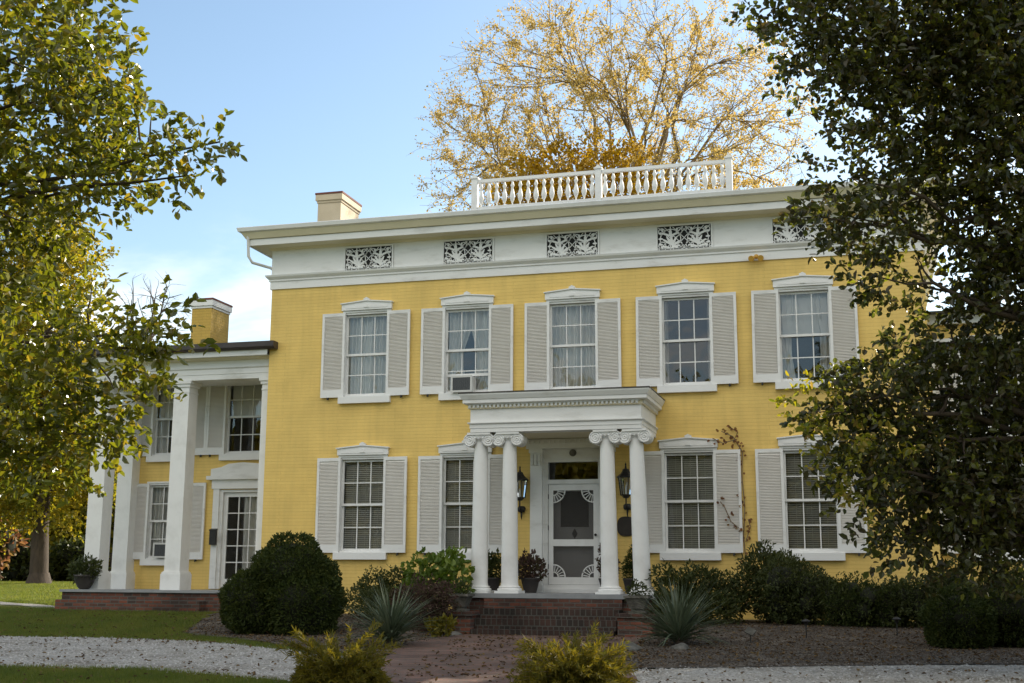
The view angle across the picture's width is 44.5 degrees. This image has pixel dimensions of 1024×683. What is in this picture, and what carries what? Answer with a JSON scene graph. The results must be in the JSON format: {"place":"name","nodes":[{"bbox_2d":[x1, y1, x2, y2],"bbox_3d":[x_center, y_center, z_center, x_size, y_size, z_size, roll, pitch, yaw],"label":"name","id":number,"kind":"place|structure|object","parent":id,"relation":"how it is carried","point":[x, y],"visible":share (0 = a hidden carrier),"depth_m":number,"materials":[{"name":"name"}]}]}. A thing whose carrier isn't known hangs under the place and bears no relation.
{"place":"outdoors","nodes":[
{"label":"outdoors","id":0,"kind":"place"},
{"bbox_2d":[0,602,54,607],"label":"gravel path","id":1,"kind":"structure","parent":0,"point":[22,604],"depth_m":33.58,"materials":[{"name":"white gravel"}]},
{"bbox_2d":[0,580,77,605],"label":"grass","id":2,"kind":"structure","parent":0,"point":[14,595],"depth_m":44.83,"materials":[{"name":"green plant"}]},
{"bbox_2d":[0,577,705,682],"bbox_3d":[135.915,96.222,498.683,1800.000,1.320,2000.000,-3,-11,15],"label":"ground","id":3,"kind":"structure","parent":0,"point":[145,639],"depth_m":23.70,"materials":[{"name":"green plant"}]},
{"bbox_2d":[0,517,29,578],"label":"shrub","id":4,"kind":"object","parent":3,"relation":"on","point":[12,543],"visible":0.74,"depth_m":57.32,"materials":[{"name":"orange plant"}]},
{"bbox_2d":[0,526,65,580],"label":"shrub","id":5,"kind":"object","parent":3,"relation":"on","point":[19,566],"visible":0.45,"depth_m":62.78,"materials":[{"name":"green plant"}]},
{"bbox_2d":[0,553,111,580],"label":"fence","id":6,"kind":"object","parent":3,"relation":"on","point":[110,558],"visible":0.01,"depth_m":65.35,"materials":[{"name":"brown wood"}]},
{"bbox_2d":[1,437,116,580],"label":"broadleaf tree","id":7,"kind":"object","parent":3,"relation":"on","point":[53,537],"visible":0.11,"depth_m":79.78,"materials":[{"name":"green plant"}]},
{"bbox_2d":[0,192,124,583],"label":"shade tree","id":8,"kind":"object","parent":3,"relation":"on","point":[39,511],"visible":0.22,"depth_m":56.22,"materials":[{"name":"green plant"}]},
{"bbox_2d":[30,465,116,570],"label":"broadleaf tree","id":9,"kind":"object","parent":3,"relation":"on","point":[113,513],"visible":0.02,"depth_m":82.04,"materials":[{"name":"green plant"}]},
{"bbox_2d":[49,535,111,580],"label":"shrub","id":10,"kind":"object","parent":3,"relation":"on","point":[69,551],"visible":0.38,"depth_m":63.39,"materials":[{"name":"green plant"}]},
{"bbox_2d":[0,0,247,508],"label":"tree","id":11,"kind":"object","parent":3,"relation":"on","point":[69,90],"visible":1,"depth_m":8.91,"materials":[{"name":"green plant"}]},
{"bbox_2d":[102,270,191,344],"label":"bare tree","id":12,"kind":"object","parent":3,"relation":"on","point":[153,301],"visible":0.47,"depth_m":55.22,"materials":[{"name":"brown plant"}]},
{"bbox_2d":[188,613,442,654],"bbox_3d":[-3.596,5.263,22.904,4.793,0.347,10.618,2,-11,-7],"label":"garden bed","id":13,"kind":"object","parent":3,"relation":"on","point":[209,632],"visible":0.27,"depth_m":22.52,"materials":[{"name":"soil"}]},
{"bbox_2d":[215,530,348,635],"bbox_3d":[-4.114,4.427,22.830,2.343,1.965,1.957,-3,-11,15],"label":"clipped shrub","id":14,"kind":"object","parent":13,"relation":"on","point":[280,585],"visible":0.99,"depth_m":22.21,"materials":[{"name":"green plant"}]},
{"bbox_2d":[343,564,406,619],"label":"azalea","id":15,"kind":"object","parent":13,"relation":"on","point":[366,590],"visible":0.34,"depth_m":25.27,"materials":[{"name":"green plant"}]},
{"bbox_2d":[332,576,448,646],"bbox_3d":[-1.966,4.276,19.840,2.129,1.172,1.978,-3,-11,15],"label":"yucca","id":16,"kind":"object","parent":13,"relation":"on","point":[394,626],"visible":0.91,"depth_m":19.65,"materials":[{"name":"green plant"}]},
{"bbox_2d":[386,572,461,632],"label":"azalea","id":17,"kind":"object","parent":13,"relation":"on","point":[442,598],"visible":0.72,"depth_m":23.27,"materials":[{"name":"green plant"}]},
{"bbox_2d":[394,545,475,615],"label":"hydrangea","id":18,"kind":"object","parent":13,"relation":"on","point":[450,563],"visible":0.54,"depth_m":24.61,"materials":[{"name":"green plant"}]},
{"bbox_2d":[423,612,458,637],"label":"plant","id":19,"kind":"object","parent":13,"relation":"on","point":[442,623],"visible":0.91,"depth_m":22.30,"materials":[{"name":"yellow plant"}]},
{"bbox_2d":[450,631,462,635],"bbox_3d":[-1.097,5.360,22.982,0.374,0.130,0.255,-3,-11,15],"label":"stone","id":20,"kind":"object","parent":13,"relation":"on","point":[453,633],"visible":0.3,"depth_m":22.92,"materials":[{"name":"grey stone"}]},
{"bbox_2d":[273,619,403,682],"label":"threadleaf cypress","id":21,"kind":"object","parent":3,"relation":"on","point":[355,663],"visible":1,"depth_m":14.13,"materials":[{"name":"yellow plant"}]},
{"bbox_2d":[0,607,1023,682],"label":"fallen leaves","id":22,"kind":"object","parent":3,"relation":"on","point":[253,673],"visible":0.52,"depth_m":18.90,"materials":[{"name":"brown plant"}]},
{"bbox_2d":[55,154,1023,636],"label":"house","id":23,"kind":"structure","parent":3,"relation":"on","point":[655,342],"depth_m":27.06,"materials":[{"name":"yellow brick"}]},
{"bbox_2d":[65,552,102,588],"bbox_3d":[-9.879,5.289,28.944,1.007,0.856,0.687,-3,-11,15],"label":"flower pot","id":24,"kind":"object","parent":23,"relation":"on","point":[86,579],"visible":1,"depth_m":28.79,"materials":[{"name":"green plant"}]},
{"bbox_2d":[152,543,164,557],"bbox_3d":[-8.429,5.097,30.552,0.524,0.364,0.375,-3,-11,15],"label":"air conditioner","id":25,"kind":"object","parent":23,"relation":"attached to","point":[158,550],"visible":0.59,"depth_m":30.40,"materials":[{"name":"plastic"}]},
{"bbox_2d":[133,481,206,564],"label":"window","id":26,"kind":"structure","parent":23,"relation":"in","point":[152,499],"depth_m":30.76,"materials":[{"name":"white paint"}]},
{"bbox_2d":[140,387,210,461],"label":"window","id":27,"kind":"structure","parent":23,"relation":"in","point":[158,450],"depth_m":31.22,"materials":[{"name":"white paint"}]},
{"bbox_2d":[209,529,217,544],"bbox_3d":[-7.188,4.691,30.114,0.176,0.390,0.102,-3,-11,15],"label":"mailbox","id":28,"kind":"object","parent":23,"relation":"attached to","point":[212,536],"visible":1,"depth_m":30.08,"materials":[{"name":"black metal"}]},
{"bbox_2d":[203,385,261,460],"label":"window","id":29,"kind":"structure","parent":23,"relation":"in","point":[247,400],"depth_m":30.75,"materials":[{"name":"white paint"}]},
{"bbox_2d":[220,492,257,587],"bbox_3d":[-6.432,4.787,30.182,1.080,2.275,0.228,-3,-11,15],"label":"side door","id":30,"kind":"structure","parent":23,"relation":"in","point":[250,509],"depth_m":30.19,"materials":[{"name":"white paint"}]},
{"bbox_2d":[315,442,407,559],"bbox_3d":[-3.275,3.491,27.502,2.121,2.555,0.341,-3,-11,15],"label":"window","id":31,"kind":"structure","parent":23,"relation":"in","point":[331,508],"depth_m":27.52,"materials":[{"name":"white paint"}]},
{"bbox_2d":[320,297,410,403],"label":"window","id":32,"kind":"structure","parent":23,"relation":"in","point":[365,356],"depth_m":28.17,"materials":[{"name":"white paint"}]},
{"bbox_2d":[417,441,502,559],"bbox_3d":[-0.987,3.387,26.878,2.126,2.555,0.328,-3,-11,15],"label":"window","id":33,"kind":"structure","parent":23,"relation":"in","point":[436,531],"depth_m":26.95,"materials":[{"name":"white paint"}]},
{"bbox_2d":[447,576,474,611],"bbox_3d":[-1.006,4.827,23.979,0.574,0.658,0.509,-3,-11,15],"label":"stone planter","id":34,"kind":"object","parent":23,"relation":"on","point":[463,600],"visible":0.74,"depth_m":23.84,"materials":[{"name":"grey stone"}]},
{"bbox_2d":[451,375,476,392],"bbox_3d":[-1.049,0.949,27.320,0.484,0.364,0.375,-3,-11,15],"label":"air conditioner","id":35,"kind":"object","parent":23,"relation":"attached to","point":[462,383],"visible":0.98,"depth_m":27.16,"materials":[{"name":"plastic"}]},
{"bbox_2d":[420,291,513,400],"bbox_3d":[-0.952,0.108,27.552,2.113,2.405,0.446,-3,-11,15],"label":"window","id":36,"kind":"structure","parent":23,"relation":"in","point":[491,326],"depth_m":27.53,"materials":[{"name":"white paint"}]},
{"bbox_2d":[488,548,500,590],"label":"potted shrub","id":37,"kind":"object","parent":23,"relation":"on","point":[494,561],"visible":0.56,"depth_m":25.61,"materials":[{"name":"green plant"}]},
{"bbox_2d":[517,467,528,519],"bbox_3d":[0.162,3.176,26.354,0.329,1.121,0.406,3,-11,-14],"label":"wall lantern","id":38,"kind":"object","parent":23,"relation":"attached to","point":[521,477],"depth_m":26.34,"materials":[{"name":"black metal"}]},
{"bbox_2d":[518,548,548,592],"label":"potted shrub","id":39,"kind":"object","parent":23,"relation":"on","point":[530,582],"visible":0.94,"depth_m":25.40,"materials":[{"name":"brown plant"}]},
{"bbox_2d":[524,285,621,389],"bbox_3d":[1.333,0.004,26.926,2.112,2.405,0.437,-3,-11,15],"label":"window","id":40,"kind":"structure","parent":23,"relation":"in","point":[572,339],"depth_m":26.92,"materials":[{"name":"white paint"}]},
{"bbox_2d":[548,484,598,584],"bbox_3d":[1.264,4.007,26.082,1.078,2.070,0.095,-3,-11,15],"label":"screen door","id":41,"kind":"structure","parent":23,"relation":"in","point":[573,508],"depth_m":26.11,"materials":[{"name":"white paint"}]},
{"bbox_2d":[595,543,620,586],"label":"potted shrub","id":42,"kind":"object","parent":23,"relation":"on","point":[599,560],"visible":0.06,"depth_m":25.19,"materials":[{"name":"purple plant"}]},
{"bbox_2d":[617,462,630,516],"bbox_3d":[2.338,3.047,25.759,0.329,1.121,0.406,3,-11,-14],"label":"wall lantern","id":43,"kind":"object","parent":23,"relation":"attached to","point":[625,472],"depth_m":25.74,"materials":[{"name":"black metal"}]},
{"bbox_2d":[617,517,631,535],"bbox_3d":[2.352,3.802,25.770,0.379,0.400,0.036,-3,-11,15],"label":"wall plaque","id":44,"kind":"object","parent":23,"relation":"attached to","point":[624,526],"depth_m":25.76,"materials":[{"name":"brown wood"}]},
{"bbox_2d":[620,544,633,591],"bbox_3d":[2.389,4.497,24.794,0.490,0.980,0.529,2,-11,-9],"label":"potted conifer","id":45,"kind":"object","parent":23,"relation":"on","point":[627,568],"visible":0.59,"depth_m":24.73,"materials":[{"name":"green plant"}]},
{"bbox_2d":[623,578,652,613],"bbox_3d":[2.315,4.683,23.064,0.573,0.643,0.499,-3,-11,15],"label":"stone planter","id":46,"kind":"object","parent":23,"relation":"on","point":[633,597],"visible":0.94,"depth_m":22.90,"materials":[{"name":"grey stone"}]},
{"bbox_2d":[636,279,738,393],"bbox_3d":[3.672,-0.104,26.277,2.111,2.405,0.442,-3,-11,15],"label":"window","id":47,"kind":"structure","parent":23,"relation":"in","point":[652,349],"depth_m":26.19,"materials":[{"name":"white paint"}]},
{"bbox_2d":[644,434,742,559],"bbox_3d":[3.636,3.175,25.599,2.111,2.555,0.334,-3,-11,15],"label":"window","id":48,"kind":"structure","parent":23,"relation":"in","point":[725,477],"depth_m":25.60,"materials":[{"name":"white paint"}]},
{"bbox_2d":[707,425,751,606],"bbox_3d":[4.394,3.487,25.165,0.862,3.659,0.149,0,-11,3],"label":"climbing vine","id":49,"kind":"object","parent":23,"relation":"attached to","point":[739,446],"visible":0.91,"depth_m":25.26,"materials":[{"name":"brown plant"}]},
{"bbox_2d":[748,254,763,261],"bbox_3d":[5.061,-1.738,25.973,0.315,0.184,0.202,-3,-11,15],"label":"floodlight","id":50,"kind":"object","parent":23,"relation":"attached to","point":[756,256],"visible":1,"depth_m":25.92,"materials":[{"name":"yellow paint"}]},
{"bbox_2d":[751,272,859,389],"bbox_3d":[5.993,-0.211,25.636,2.111,2.405,0.448,-3,-11,15],"label":"window","id":51,"kind":"structure","parent":23,"relation":"in","point":[801,305],"depth_m":25.64,"materials":[{"name":"white paint"}]},
{"bbox_2d":[755,434,867,560],"bbox_3d":[5.952,3.068,24.961,2.120,2.555,0.333,-3,-11,15],"label":"window","id":52,"kind":"structure","parent":23,"relation":"in","point":[772,495],"depth_m":25.02,"materials":[{"name":"white paint"}]},
{"bbox_2d":[931,334,1023,435],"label":"window","id":53,"kind":"structure","parent":23,"relation":"in","point":[947,339],"depth_m":24.88,"materials":[{"name":"white paint"}]},
{"bbox_2d":[939,459,1023,560],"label":"window","id":54,"kind":"structure","parent":23,"relation":"in","point":[941,512],"depth_m":24.29,"materials":[{"name":"white paint"}]},
{"bbox_2d":[506,622,639,682],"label":"threadleaf cypress","id":55,"kind":"object","parent":3,"relation":"on","point":[592,663],"visible":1,"depth_m":13.65,"materials":[{"name":"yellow plant"}]},
{"bbox_2d":[485,127,673,205],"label":"autumn tree","id":56,"kind":"object","parent":3,"relation":"on","point":[534,167],"visible":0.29,"depth_m":43.66,"materials":[{"name":"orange plant"}]},
{"bbox_2d":[187,613,1023,667],"bbox_3d":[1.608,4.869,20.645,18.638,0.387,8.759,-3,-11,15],"label":"mulch","id":57,"kind":"object","parent":3,"relation":"on","point":[801,652],"visible":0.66,"depth_m":19.04,"materials":[{"name":"brown plant"}]},
{"bbox_2d":[619,641,642,650],"bbox_3d":[1.769,4.590,18.820,0.408,0.169,0.322,-3,-11,15],"label":"stone","id":58,"kind":"object","parent":57,"relation":"on","point":[634,646],"visible":0.41,"depth_m":18.76,"materials":[{"name":"grey stone"}]},
{"bbox_2d":[615,573,738,646],"bbox_3d":[2.628,4.268,20.040,2.167,1.252,2.121,0,-11,1],"label":"yucca","id":59,"kind":"object","parent":57,"relation":"on","point":[680,619],"visible":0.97,"depth_m":19.84,"materials":[{"name":"green plant"}]},
{"bbox_2d":[671,643,689,649],"bbox_3d":[2.548,4.633,18.984,0.260,0.135,0.227,-9,-14,42],"label":"stone","id":60,"kind":"object","parent":57,"relation":"on","point":[681,646],"visible":0.63,"depth_m":18.92,"materials":[{"name":"grey stone"}]},
{"bbox_2d":[644,558,756,624],"bbox_3d":[3.491,4.688,23.355,2.119,1.310,1.470,-3,-11,15],"label":"rhododendron","id":61,"kind":"object","parent":57,"relation":"on","point":[731,600],"visible":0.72,"depth_m":23.29,"materials":[{"name":"green plant"}]},
{"bbox_2d":[744,627,755,642],"bbox_3d":[3.840,4.756,20.166,0.178,0.326,0.101,-7,-13,35],"label":"spotlight","id":62,"kind":"object","parent":57,"relation":"on","point":[750,631],"visible":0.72,"depth_m":20.17,"materials":[{"name":"black metal"}]},
{"bbox_2d":[726,538,822,622],"bbox_3d":[4.900,4.497,23.433,1.822,1.640,1.256,-3,-11,15],"label":"nandina","id":63,"kind":"object","parent":57,"relation":"on","point":[754,567],"visible":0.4,"depth_m":23.45,"materials":[{"name":"green plant"}]},
{"bbox_2d":[749,549,861,625],"bbox_3d":[5.439,4.527,22.995,2.113,1.454,1.376,-3,-11,15],"label":"hedge shrub","id":64,"kind":"object","parent":57,"relation":"on","point":[792,593],"visible":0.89,"depth_m":22.80,"materials":[{"name":"green plant"}]},
{"bbox_2d":[801,619,809,637],"bbox_3d":[4.865,4.785,20.715,0.150,0.385,0.150,-3,-11,15],"label":"path light","id":65,"kind":"object","parent":57,"relation":"on","point":[805,621],"visible":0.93,"depth_m":20.71,"materials":[{"name":"black metal"}]},
{"bbox_2d":[812,571,914,627],"bbox_3d":[6.321,4.656,22.535,1.907,1.055,1.220,-3,-11,15],"label":"hedge shrub","id":66,"kind":"object","parent":57,"relation":"on","point":[858,604],"visible":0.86,"depth_m":22.29,"materials":[{"name":"green plant"}]},
{"bbox_2d":[892,617,900,634],"bbox_3d":[6.410,4.781,20.857,0.150,0.385,0.150,-3,-11,15],"label":"path light","id":67,"kind":"object","parent":57,"relation":"on","point":[896,619],"visible":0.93,"depth_m":20.85,"materials":[{"name":"black metal"}]},
{"bbox_2d":[866,558,979,627],"bbox_3d":[7.267,4.478,22.331,2.120,1.343,1.224,-3,-11,15],"label":"hedge shrub","id":68,"kind":"object","parent":57,"relation":"on","point":[914,598],"visible":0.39,"depth_m":22.11,"materials":[{"name":"green plant"}]},
{"bbox_2d":[917,583,1001,649],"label":"clipped shrub","id":69,"kind":"object","parent":57,"relation":"on","point":[952,620],"visible":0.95,"depth_m":19.07,"materials":[{"name":"green plant"}]},
{"bbox_2d":[962,569,1018,591],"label":"hedge shrub","id":70,"kind":"object","parent":57,"relation":"on","point":[977,581],"visible":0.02,"depth_m":21.98,"materials":[{"name":"green plant"}]},
{"bbox_2d":[974,568,1023,647],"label":"clipped shrub","id":71,"kind":"object","parent":57,"relation":"on","point":[1010,620],"visible":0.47,"depth_m":19.19,"materials":[{"name":"green plant"}]},
{"bbox_2d":[408,0,828,211],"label":"autumn tree","id":72,"kind":"object","parent":3,"relation":"on","point":[583,76],"visible":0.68,"depth_m":47.77,"materials":[{"name":"yellow plant"}]},
{"bbox_2d":[723,0,1023,602],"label":"evergreen tree","id":73,"kind":"object","parent":3,"relation":"on","point":[970,42],"visible":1,"depth_m":14.70,"materials":[{"name":"green plant"}]},
{"bbox_2d":[381,634,641,682],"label":"path","id":74,"kind":"structure","parent":0,"point":[410,655],"depth_m":17.50,"materials":[{"name":"brick"}]},
{"bbox_2d":[0,637,1023,682],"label":"drive","id":75,"kind":"structure","parent":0,"point":[638,675],"depth_m":16.51,"materials":[{"name":"grey gravel"}]},
{"bbox_2d":[0,0,1023,496],"label":"sky","id":76,"kind":"structure","parent":0,"point":[324,95],"materials":[{"name":"blue"}]}
]}

